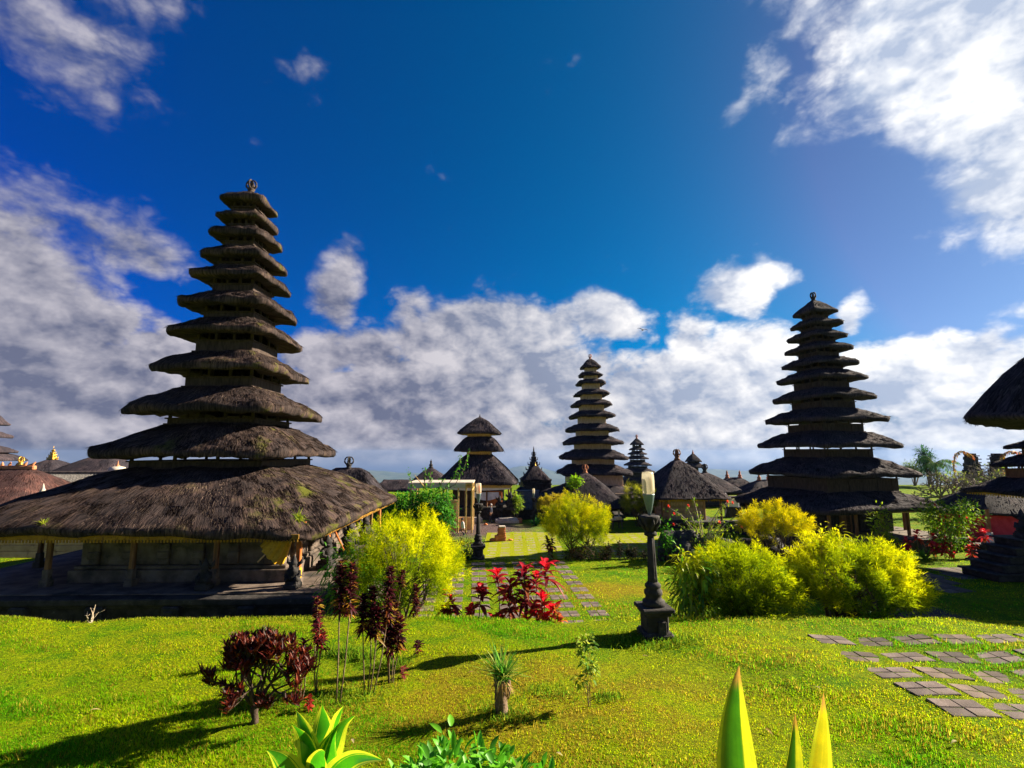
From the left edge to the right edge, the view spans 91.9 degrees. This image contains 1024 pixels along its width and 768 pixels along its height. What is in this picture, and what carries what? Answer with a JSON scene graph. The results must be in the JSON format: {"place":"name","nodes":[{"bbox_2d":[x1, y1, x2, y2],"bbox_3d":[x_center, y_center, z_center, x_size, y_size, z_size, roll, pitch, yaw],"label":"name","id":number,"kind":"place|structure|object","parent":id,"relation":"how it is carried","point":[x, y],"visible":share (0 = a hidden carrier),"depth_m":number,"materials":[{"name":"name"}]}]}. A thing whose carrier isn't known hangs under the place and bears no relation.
{"place":"outdoors","nodes":[
{"label":"outdoors","id":0,"kind":"place"},
{"bbox_2d":[0,416,28,460],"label":"meru tower","id":1,"kind":"structure","parent":0,"point":[5,454],"depth_m":38.74,"materials":[{"name":"plant"}]},
{"bbox_2d":[27,447,69,470],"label":"thatched pavilion","id":2,"kind":"structure","parent":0,"point":[51,462],"depth_m":44.68,"materials":[{"name":"plant"}]},
{"bbox_2d":[53,457,128,470],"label":"thatched pavilion","id":3,"kind":"structure","parent":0,"point":[88,464],"depth_m":41.96,"materials":[{"name":"plant"}]},
{"bbox_2d":[380,479,415,512],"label":"thatched pavilion","id":4,"kind":"structure","parent":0,"point":[395,485],"depth_m":50.00,"materials":[{"name":"plant"}]},
{"bbox_2d":[411,460,447,505],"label":"thatched pavilion","id":5,"kind":"structure","parent":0,"point":[435,475],"depth_m":54.00,"materials":[{"name":"plant"}]},
{"bbox_2d":[0,471,1023,767],"bbox_3d":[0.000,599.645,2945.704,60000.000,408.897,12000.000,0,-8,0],"label":"ground","id":6,"kind":"structure","parent":0,"point":[600,585],"depth_m":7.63,"materials":[{"name":"plant"}]},
{"bbox_2d":[0,457,70,503],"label":"thatched pavilion","id":7,"kind":"structure","parent":6,"relation":"on","point":[17,480],"depth_m":29.76,"materials":[{"name":"wicker"}]},
{"bbox_2d":[0,540,82,557],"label":"garden wall","id":8,"kind":"structure","parent":6,"relation":"on","point":[18,550],"depth_m":24.48,"materials":[{"name":"paint"}]},
{"bbox_2d":[43,471,107,482],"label":"tiled hall","id":9,"kind":"structure","parent":6,"relation":"on","point":[71,476],"depth_m":37.35,"materials":[{"name":"grey tile"}]},
{"bbox_2d":[0,179,411,622],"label":"meru tower","id":10,"kind":"structure","parent":6,"relation":"on","point":[149,534],"depth_m":14.92,"materials":[{"name":"wicker"}]},
{"bbox_2d":[194,558,214,590],"bbox_3d":[-8.030,4.968,12.950,0.454,0.795,0.366,0,-8,0],"label":"guardian statue","id":11,"kind":"object","parent":10,"relation":"on","point":[203,581],"visible":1,"depth_m":12.85,"materials":[{"name":"black stone"}]},
{"bbox_2d":[257,540,291,565],"bbox_3d":[-6.446,4.419,13.502,0.802,1.015,0.767,6,-10,-39],"label":"ceremonial parasol","id":12,"kind":"object","parent":10,"relation":"hanging from","point":[275,552],"visible":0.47,"depth_m":13.25,"materials":[{"name":"fabric"}]},
{"bbox_2d":[283,555,302,589],"bbox_3d":[-5.784,4.963,13.107,0.485,0.848,0.391,0,-8,0],"label":"guardian statue","id":13,"kind":"object","parent":10,"relation":"on","point":[292,575],"visible":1,"depth_m":12.99,"materials":[{"name":"black stone"}]},
{"bbox_2d":[316,535,336,569],"bbox_3d":[-5.740,5.165,15.350,0.488,1.060,0.606,-3,-8,20],"label":"guardian statue","id":14,"kind":"object","parent":10,"relation":"on","point":[325,550],"visible":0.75,"depth_m":15.20,"materials":[{"name":"black stone"}]},
{"bbox_2d":[338,522,358,554],"bbox_3d":[-5.797,5.400,17.639,0.562,1.219,0.697,-3,-8,20],"label":"guardian statue","id":15,"kind":"object","parent":10,"relation":"on","point":[346,533],"visible":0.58,"depth_m":17.45,"materials":[{"name":"black stone"}]},
{"bbox_2d":[197,623,320,724],"bbox_3d":[-3.205,3.714,6.243,1.510,1.238,1.200,0,-8,0],"label":"croton bush","id":16,"kind":"object","parent":6,"relation":"on","point":[245,652],"visible":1,"depth_m":6.21,"materials":[{"name":"brown plant"}]},
{"bbox_2d":[308,595,324,656],"bbox_3d":[-3.265,4.085,8.254,0.324,1.056,0.301,-6,-10,35],"label":"croton","id":17,"kind":"object","parent":6,"relation":"on","point":[317,612],"visible":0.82,"depth_m":8.27,"materials":[{"name":"red plant"}]},
{"bbox_2d":[310,618,331,693],"bbox_3d":[-2.780,3.961,7.172,0.338,1.051,0.320,0,-8,0],"label":"croton","id":18,"kind":"object","parent":6,"relation":"on","point":[320,639],"visible":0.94,"depth_m":7.17,"materials":[{"name":"red plant"}]},
{"bbox_2d":[267,705,381,767],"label":"variegated plant","id":19,"kind":"object","parent":6,"relation":"on","point":[320,743],"visible":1,"depth_m":2.94,"materials":[{"name":"green plant"}]},
{"bbox_2d":[327,559,361,703],"bbox_3d":[-2.336,3.443,6.875,0.469,1.946,0.347,0,-8,0],"label":"croton","id":20,"kind":"object","parent":6,"relation":"on","point":[341,589],"visible":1,"depth_m":6.92,"materials":[{"name":"brown plant"}]},
{"bbox_2d":[309,537,390,617],"bbox_3d":[-3.869,4.873,11.951,2.046,2.404,1.899,-5,-9,33],"label":"drooping shrub","id":21,"kind":"object","parent":6,"relation":"on","point":[328,576],"visible":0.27,"depth_m":11.72,"materials":[{"name":"green plant"}]},
{"bbox_2d":[332,456,387,526],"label":"thatched pavilion","id":22,"kind":"structure","parent":6,"relation":"on","point":[363,475],"depth_m":27.78,"materials":[{"name":"plant"}]},
{"bbox_2d":[352,565,398,693],"bbox_3d":[-1.992,3.582,7.213,0.668,1.798,0.423,0,-8,0],"label":"croton","id":23,"kind":"object","parent":6,"relation":"on","point":[372,627],"visible":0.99,"depth_m":7.20,"materials":[{"name":"brown plant"}]},
{"bbox_2d":[376,600,408,683],"bbox_3d":[-1.814,3.920,7.475,0.538,1.210,0.421,0,-8,0],"label":"croton","id":24,"kind":"object","parent":6,"relation":"on","point":[394,637],"visible":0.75,"depth_m":7.45,"materials":[{"name":"brown plant"}]},
{"bbox_2d":[338,503,474,618],"bbox_3d":[-2.644,4.603,12.497,3.314,3.099,3.800,0,-8,0],"label":"golden shrub","id":25,"kind":"object","parent":6,"relation":"on","point":[438,562],"visible":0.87,"depth_m":11.93,"materials":[{"name":"yellow plant"}]},
{"bbox_2d":[408,583,421,617],"bbox_3d":[-2.043,4.651,10.468,0.290,0.838,0.343,6,-10,-38],"label":"croton","id":26,"kind":"object","parent":6,"relation":"on","point":[415,590],"visible":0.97,"depth_m":10.46,"materials":[{"name":"red plant"}]},
{"bbox_2d":[373,485,460,540],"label":"leafy shrub","id":27,"kind":"object","parent":6,"relation":"on","point":[421,498],"visible":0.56,"depth_m":34.78,"materials":[{"name":"green plant"}]},
{"bbox_2d":[408,475,474,532],"bbox_3d":[-5.544,9.402,39.566,5.000,4.380,3.835,0,-8,-2],"label":"pergola","id":28,"kind":"object","parent":6,"relation":"on","point":[468,523],"visible":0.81,"depth_m":38.12,"materials":[{"name":"wood"}]},
{"bbox_2d":[435,589,462,616],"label":"red ti plant","id":29,"kind":"object","parent":6,"relation":"on","point":[455,610],"visible":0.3,"depth_m":11.69,"materials":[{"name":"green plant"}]},
{"bbox_2d":[388,714,554,767],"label":"leafy shrub","id":30,"kind":"object","parent":6,"relation":"on","point":[433,757],"visible":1,"depth_m":3.29,"materials":[{"name":"green plant"}]},
{"bbox_2d":[471,483,484,559],"bbox_3d":[-1.400,5.703,20.534,0.600,3.130,0.600,1,-8,-4],"label":"lamp post","id":31,"kind":"object","parent":6,"relation":"on","point":[478,546],"visible":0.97,"depth_m":20.39,"materials":[{"name":"black stone"}]},
{"bbox_2d":[440,415,518,519],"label":"meru tower","id":32,"kind":"structure","parent":6,"relation":"on","point":[490,472],"depth_m":46.53,"materials":[{"name":"plant"}]},
{"bbox_2d":[461,582,510,619],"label":"red ti plant","id":33,"kind":"object","parent":6,"relation":"on","point":[482,591],"visible":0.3,"depth_m":11.85,"materials":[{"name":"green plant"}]},
{"bbox_2d":[484,568,508,610],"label":"red ti plant","id":34,"kind":"object","parent":6,"relation":"on","point":[497,576],"visible":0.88,"depth_m":12.23,"materials":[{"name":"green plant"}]},
{"bbox_2d":[466,633,536,716],"bbox_3d":[-0.155,3.861,6.533,0.959,1.038,0.894,2,-8,-16],"label":"spiky palm","id":35,"kind":"object","parent":6,"relation":"on","point":[502,671],"visible":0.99,"depth_m":6.49,"materials":[{"name":"green plant"}]},
{"bbox_2d":[490,577,524,619],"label":"red ti plant","id":36,"kind":"object","parent":6,"relation":"on","point":[512,599],"visible":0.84,"depth_m":11.89,"materials":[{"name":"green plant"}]},
{"bbox_2d":[510,492,523,517],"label":"leafy shrub","id":37,"kind":"object","parent":6,"relation":"on","point":[519,503],"visible":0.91,"depth_m":44.24,"materials":[{"name":"green plant"}]},
{"bbox_2d":[504,562,541,618],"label":"red ti plant","id":38,"kind":"object","parent":6,"relation":"on","point":[526,585],"visible":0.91,"depth_m":11.98,"materials":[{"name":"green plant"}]},
{"bbox_2d":[514,490,539,508],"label":"stone wall","id":39,"kind":"structure","parent":6,"relation":"on","point":[527,495],"depth_m":52.45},
{"bbox_2d":[519,447,551,491],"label":"stone shrine","id":40,"kind":"object","parent":6,"relation":"on","point":[535,477],"visible":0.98,"depth_m":59.49,"materials":[{"name":"stone"}]},
{"bbox_2d":[523,509,547,519],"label":"stone wall","id":41,"kind":"structure","parent":6,"relation":"on","point":[528,513],"depth_m":45.54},
{"bbox_2d":[520,590,563,622],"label":"red ti plant","id":42,"kind":"object","parent":6,"relation":"on","point":[542,616],"visible":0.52,"depth_m":11.70,"materials":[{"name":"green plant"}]},
{"bbox_2d":[529,557,566,620],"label":"red ti plant","id":43,"kind":"object","parent":6,"relation":"on","point":[545,563],"visible":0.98,"depth_m":12.13,"materials":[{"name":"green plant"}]},
{"bbox_2d":[542,535,556,559],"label":"red ti plant","id":44,"kind":"object","parent":6,"relation":"on","point":[549,546],"visible":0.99,"depth_m":20.33,"materials":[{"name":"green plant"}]},
{"bbox_2d":[534,492,572,520],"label":"golden shrub","id":45,"kind":"object","parent":6,"relation":"on","point":[545,501],"visible":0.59,"depth_m":42.70,"materials":[{"name":"yellow plant"}]},
{"bbox_2d":[539,489,614,557],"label":"golden shrub","id":46,"kind":"object","parent":6,"relation":"on","point":[598,531],"visible":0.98,"depth_m":20.54,"materials":[{"name":"yellow plant"}]},
{"bbox_2d":[569,632,600,706],"bbox_3d":[1.008,3.886,6.684,0.392,0.991,0.371,-6,-10,38],"label":"green sapling","id":47,"kind":"object","parent":6,"relation":"on","point":[588,669],"visible":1,"depth_m":6.66,"materials":[{"name":"green plant"}]},
{"bbox_2d":[549,465,627,521],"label":"thatched pavilion","id":48,"kind":"structure","parent":6,"relation":"on","point":[591,485],"depth_m":44.73,"materials":[{"name":"plant"}]},
{"bbox_2d":[564,473,583,489],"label":"roof plant","id":49,"kind":"object","parent":48,"relation":"on","point":[575,481],"visible":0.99,"depth_m":45.24,"materials":[{"name":"green plant"}]},
{"bbox_2d":[560,540,616,562],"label":"dark shrub","id":50,"kind":"object","parent":6,"relation":"on","point":[578,555],"visible":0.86,"depth_m":20.21,"materials":[{"name":"green plant"}]},
{"bbox_2d":[623,435,654,486],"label":"meru tower","id":51,"kind":"structure","parent":6,"relation":"on","point":[637,467],"depth_m":82.56,"materials":[{"name":"plant"}]},
{"bbox_2d":[618,478,659,526],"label":"weeping tree","id":52,"kind":"object","parent":6,"relation":"on","point":[628,501],"visible":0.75,"depth_m":40.65,"materials":[{"name":"green plant"}]},
{"bbox_2d":[634,472,674,640],"bbox_3d":[2.684,3.274,9.531,0.600,3.130,0.600,0,-8,-4],"label":"lamp post","id":53,"kind":"object","parent":6,"relation":"on","point":[655,609],"visible":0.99,"depth_m":9.38,"materials":[{"name":"black stone"}]},
{"bbox_2d":[657,529,703,562],"bbox_3d":[6.814,6.860,20.084,2.003,1.921,1.480,0,-8,0],"label":"lava rock","id":54,"kind":"object","parent":6,"relation":"on","point":[687,543],"visible":0.48,"depth_m":19.82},
{"bbox_2d":[658,509,675,562],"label":"ivy","id":55,"kind":"object","parent":54,"relation":"attached to","point":[664,533],"visible":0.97,"depth_m":19.55,"materials":[{"name":"green plant"}]},
{"bbox_2d":[633,448,731,527],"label":"thatched pavilion","id":56,"kind":"structure","parent":6,"relation":"on","point":[679,484],"depth_m":41.14,"materials":[{"name":"plant"}]},
{"bbox_2d":[685,450,702,470],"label":"meru tower","id":57,"kind":"structure","parent":6,"relation":"on","point":[693,460],"depth_m":78.21,"materials":[{"name":"plant"}]},
{"bbox_2d":[662,541,726,618],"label":"drooping shrub","id":58,"kind":"object","parent":6,"relation":"on","point":[689,603],"visible":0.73,"depth_m":11.17,"materials":[{"name":"green plant"}]},
{"bbox_2d":[665,497,751,551],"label":"hibiscus bush","id":59,"kind":"object","parent":6,"relation":"on","point":[708,532],"visible":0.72,"depth_m":20.23,"materials":[{"name":"green plant"}]},
{"bbox_2d":[701,463,743,506],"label":"thatched pavilion","id":60,"kind":"structure","parent":6,"relation":"on","point":[725,486],"depth_m":56.66,"materials":[{"name":"plant"}]},
{"bbox_2d":[724,496,741,517],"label":"offering shrine","id":61,"kind":"object","parent":6,"relation":"on","point":[732,510],"visible":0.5,"depth_m":46.39,"materials":[{"name":"black stone"}]},
{"bbox_2d":[723,470,748,494],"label":"thatched pavilion","id":62,"kind":"structure","parent":6,"relation":"on","point":[739,481],"depth_m":60.31,"materials":[{"name":"plant"}]},
{"bbox_2d":[671,535,816,618],"bbox_3d":[5.257,4.804,11.582,2.938,2.455,2.756,0,-8,0],"label":"golden shrub","id":63,"kind":"object","parent":6,"relation":"on","point":[775,579],"visible":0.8,"depth_m":10.93,"materials":[{"name":"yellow plant"}]},
{"bbox_2d":[738,475,767,507],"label":"thatched pavilion","id":64,"kind":"structure","parent":6,"relation":"on","point":[757,484],"depth_m":56.14,"materials":[{"name":"plant"}]},
{"bbox_2d":[738,535,791,562],"bbox_3d":[10.246,6.865,19.955,2.104,1.495,1.074,0,-8,0],"label":"lava rock","id":65,"kind":"object","parent":6,"relation":"on","point":[747,541],"visible":0.13,"depth_m":19.76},
{"bbox_2d":[716,666,832,767],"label":"sword leaf plant","id":66,"kind":"object","parent":6,"relation":"on","point":[735,747],"visible":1,"depth_m":2.54,"materials":[{"name":"plant"}]},
{"bbox_2d":[733,497,818,564],"bbox_3d":[10.362,5.791,19.541,3.079,2.714,2.510,0,-8,0],"label":"golden shrub","id":67,"kind":"object","parent":6,"relation":"on","point":[790,517],"visible":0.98,"depth_m":19.28,"materials":[{"name":"yellow plant"}]},
{"bbox_2d":[793,521,855,617],"bbox_3d":[7.723,4.739,12.023,1.386,2.681,1.440,0,-8,0],"label":"drooping shrub","id":68,"kind":"object","parent":6,"relation":"on","point":[820,551],"visible":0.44,"depth_m":12.08,"materials":[{"name":"green plant"}]},
{"bbox_2d":[808,634,855,645],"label":"paving slab","id":69,"kind":"structure","parent":6,"relation":"on","point":[836,639],"depth_m":9.05,"materials":[{"name":"stone"}]},
{"bbox_2d":[723,292,970,553],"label":"meru tower","id":70,"kind":"structure","parent":6,"relation":"on","point":[847,488],"depth_m":33.79,"materials":[{"name":"wicker"}]},
{"bbox_2d":[839,515,852,532],"bbox_3d":[21.932,9.077,32.519,0.900,1.300,0.100,2,-8,-11],"label":"door","id":71,"kind":"structure","parent":70,"relation":"in","point":[842,518],"depth_m":32.45,"materials":[{"name":"brown wood"}]},
{"bbox_2d":[840,651,878,661],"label":"paving slab","id":72,"kind":"structure","parent":6,"relation":"on","point":[853,655],"depth_m":8.35,"materials":[{"name":"stone"}]},
{"bbox_2d":[780,528,944,619],"bbox_3d":[8.171,4.772,11.773,3.157,2.570,2.885,0,-8,0],"label":"golden shrub","id":73,"kind":"object","parent":6,"relation":"on","point":[912,593],"visible":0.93,"depth_m":11.36,"materials":[{"name":"yellow plant"}]},
{"bbox_2d":[858,637,892,645],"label":"paving slab","id":74,"kind":"structure","parent":6,"relation":"on","point":[875,640],"depth_m":9.07,"materials":[{"name":"stone"}]},
{"bbox_2d":[848,605,917,619],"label":"drooping shrub","id":75,"kind":"object","parent":6,"relation":"on","point":[872,617],"visible":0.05,"depth_m":10.89,"materials":[{"name":"green plant"}]},
{"bbox_2d":[866,500,903,553],"bbox_3d":[14.821,5.894,19.655,1.417,2.518,1.225,0,-8,0],"label":"green sapling","id":76,"kind":"object","parent":6,"relation":"on","point":[885,533],"visible":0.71,"depth_m":19.59,"materials":[{"name":"green plant"}]},
{"bbox_2d":[867,667,921,678],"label":"paving slab","id":77,"kind":"structure","parent":6,"relation":"on","point":[891,674],"depth_m":7.63,"materials":[{"name":"stone"}]},
{"bbox_2d":[880,652,935,661],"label":"paving slab","id":78,"kind":"structure","parent":6,"relation":"on","point":[914,656],"depth_m":8.34,"materials":[{"name":"stone"}]},
{"bbox_2d":[890,634,941,644],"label":"paving slab","id":79,"kind":"structure","parent":6,"relation":"on","point":[925,638],"depth_m":9.08,"materials":[{"name":"stone"}]},
{"bbox_2d":[893,681,961,696],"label":"paving slab","id":80,"kind":"structure","parent":6,"relation":"on","point":[935,688],"depth_m":7.07,"materials":[{"name":"stone"}]},
{"bbox_2d":[912,444,947,484],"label":"coconut palm","id":81,"kind":"object","parent":6,"relation":"on","point":[922,451],"visible":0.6,"depth_m":88.58,"materials":[{"name":"green plant"}]},
{"bbox_2d":[913,456,961,485],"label":"coconut palm","id":82,"kind":"object","parent":6,"relation":"on","point":[937,464],"visible":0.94,"depth_m":86.38,"materials":[{"name":"green plant"}]},
{"bbox_2d":[912,666,975,680],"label":"paving slab","id":83,"kind":"structure","parent":6,"relation":"on","point":[948,673],"depth_m":7.65,"materials":[{"name":"stone"}]},
{"bbox_2d":[913,471,981,499],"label":"frangipani tree","id":84,"kind":"object","parent":6,"relation":"on","point":[946,480],"visible":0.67,"depth_m":46.98,"materials":[{"name":"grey plant"}]},
{"bbox_2d":[924,651,980,663],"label":"paving slab","id":85,"kind":"structure","parent":6,"relation":"on","point":[945,657],"depth_m":8.31,"materials":[{"name":"stone"}]},
{"bbox_2d":[914,488,991,558],"bbox_3d":[18.498,5.908,21.053,2.743,2.920,1.998,0,-8,0],"label":"hibiscus bush","id":86,"kind":"object","parent":6,"relation":"on","point":[934,523],"visible":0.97,"depth_m":20.76,"materials":[{"name":"green plant"}]},
{"bbox_2d":[933,585,975,592],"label":"paving slab","id":87,"kind":"structure","parent":6,"relation":"on","point":[950,589],"depth_m":15.74,"materials":[{"name":"stone"}]},
{"bbox_2d":[932,634,983,643],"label":"paving slab","id":88,"kind":"structure","parent":6,"relation":"on","point":[954,638],"depth_m":9.07,"materials":[{"name":"stone"}]},
{"bbox_2d":[926,698,1001,717],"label":"paving slab","id":89,"kind":"structure","parent":6,"relation":"on","point":[957,707],"depth_m":6.54,"materials":[{"name":"stone"}]},
{"bbox_2d":[958,453,988,490],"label":"split gate","id":90,"kind":"structure","parent":6,"relation":"on","point":[968,461],"depth_m":70.58,"materials":[{"name":"black stone"}]},
{"bbox_2d":[947,683,1009,699],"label":"paving slab","id":91,"kind":"structure","parent":6,"relation":"on","point":[971,692],"depth_m":7.08,"materials":[{"name":"stone"}]},
{"bbox_2d":[934,491,1023,541],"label":"red pavilion","id":92,"kind":"structure","parent":6,"relation":"on","point":[1002,519],"depth_m":33.46,"materials":[{"name":"wicker"}]},
{"bbox_2d":[948,462,1014,489],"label":"frangipani tree","id":93,"kind":"object","parent":6,"relation":"on","point":[981,474],"visible":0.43,"depth_m":52.86,"materials":[{"name":"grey plant"}]},
{"bbox_2d":[957,535,1023,581],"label":"stone steps","id":94,"kind":"structure","parent":6,"relation":"on","point":[1000,558],"depth_m":17.08,"materials":[{"name":"stone"}]},
{"bbox_2d":[1011,509,1023,538],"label":"guardian statue","id":95,"kind":"object","parent":94,"relation":"on","point":[1018,532],"visible":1,"depth_m":17.31,"materials":[{"name":"black stone"}]},
{"bbox_2d":[957,440,1023,557],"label":"meru tower","id":96,"kind":"structure","parent":6,"relation":"on","point":[1010,483],"depth_m":27.77,"materials":[{"name":"wicker"}]},
{"bbox_2d":[974,671,1009,682],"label":"paving slab","id":97,"kind":"structure","parent":6,"relation":"on","point":[997,675],"depth_m":7.68,"materials":[{"name":"stone"}]},
{"bbox_2d":[963,357,1023,429],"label":"thatched pavilion","id":98,"kind":"structure","parent":6,"relation":"on","point":[999,403],"depth_m":18.79,"materials":[{"name":"wicker"}]},
{"bbox_2d":[986,453,1004,478],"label":"split gate","id":99,"kind":"structure","parent":6,"relation":"on","point":[994,457],"depth_m":71.10,"materials":[{"name":"black stone"}]},
{"bbox_2d":[976,634,1023,643],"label":"paving slab","id":100,"kind":"structure","parent":6,"relation":"on","point":[1005,637],"depth_m":9.08,"materials":[{"name":"stone"}]},
{"bbox_2d":[977,651,1023,663],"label":"paving slab","id":101,"kind":"structure","parent":6,"relation":"on","point":[993,656],"depth_m":8.33,"materials":[{"name":"stone"}]},
{"bbox_2d":[993,703,1023,719],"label":"paving slab","id":102,"kind":"structure","parent":6,"relation":"on","point":[1012,713],"depth_m":6.57,"materials":[{"name":"stone"}]},
{"bbox_2d":[0,0,1023,473],"label":"sky","id":103,"kind":"structure","parent":0,"point":[476,201],"materials":[{"name":"blue"}]},
{"bbox_2d":[483,532,565,558],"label":"lawn","id":104,"kind":"structure","parent":0,"point":[512,549],"depth_m":32.19,"materials":[{"name":"plant"}]},
{"bbox_2d":[495,525,505,540],"bbox_3d":[-0.821,10.440,34.608,0.796,1.010,0.550,1,-8,-8],"label":"brick stub","id":105,"kind":"object","parent":104,"relation":"on","point":[500,535],"visible":1,"depth_m":34.40,"materials":[{"name":"brick"}]},
{"bbox_2d":[367,466,749,478],"bbox_3d":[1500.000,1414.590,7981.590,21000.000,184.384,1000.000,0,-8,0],"label":"hills","id":106,"kind":"structure","parent":0,"point":[518,471],"depth_m":7890.85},
{"bbox_2d":[535,354,654,515],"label":"meru tower","id":107,"kind":"structure","parent":0,"point":[592,441],"depth_m":52.75,"materials":[{"name":"wicker"}]},
{"bbox_2d":[583,532,706,557],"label":"lawn","id":108,"kind":"structure","parent":0,"point":[636,541],"depth_m":33.78,"materials":[{"name":"plant"}]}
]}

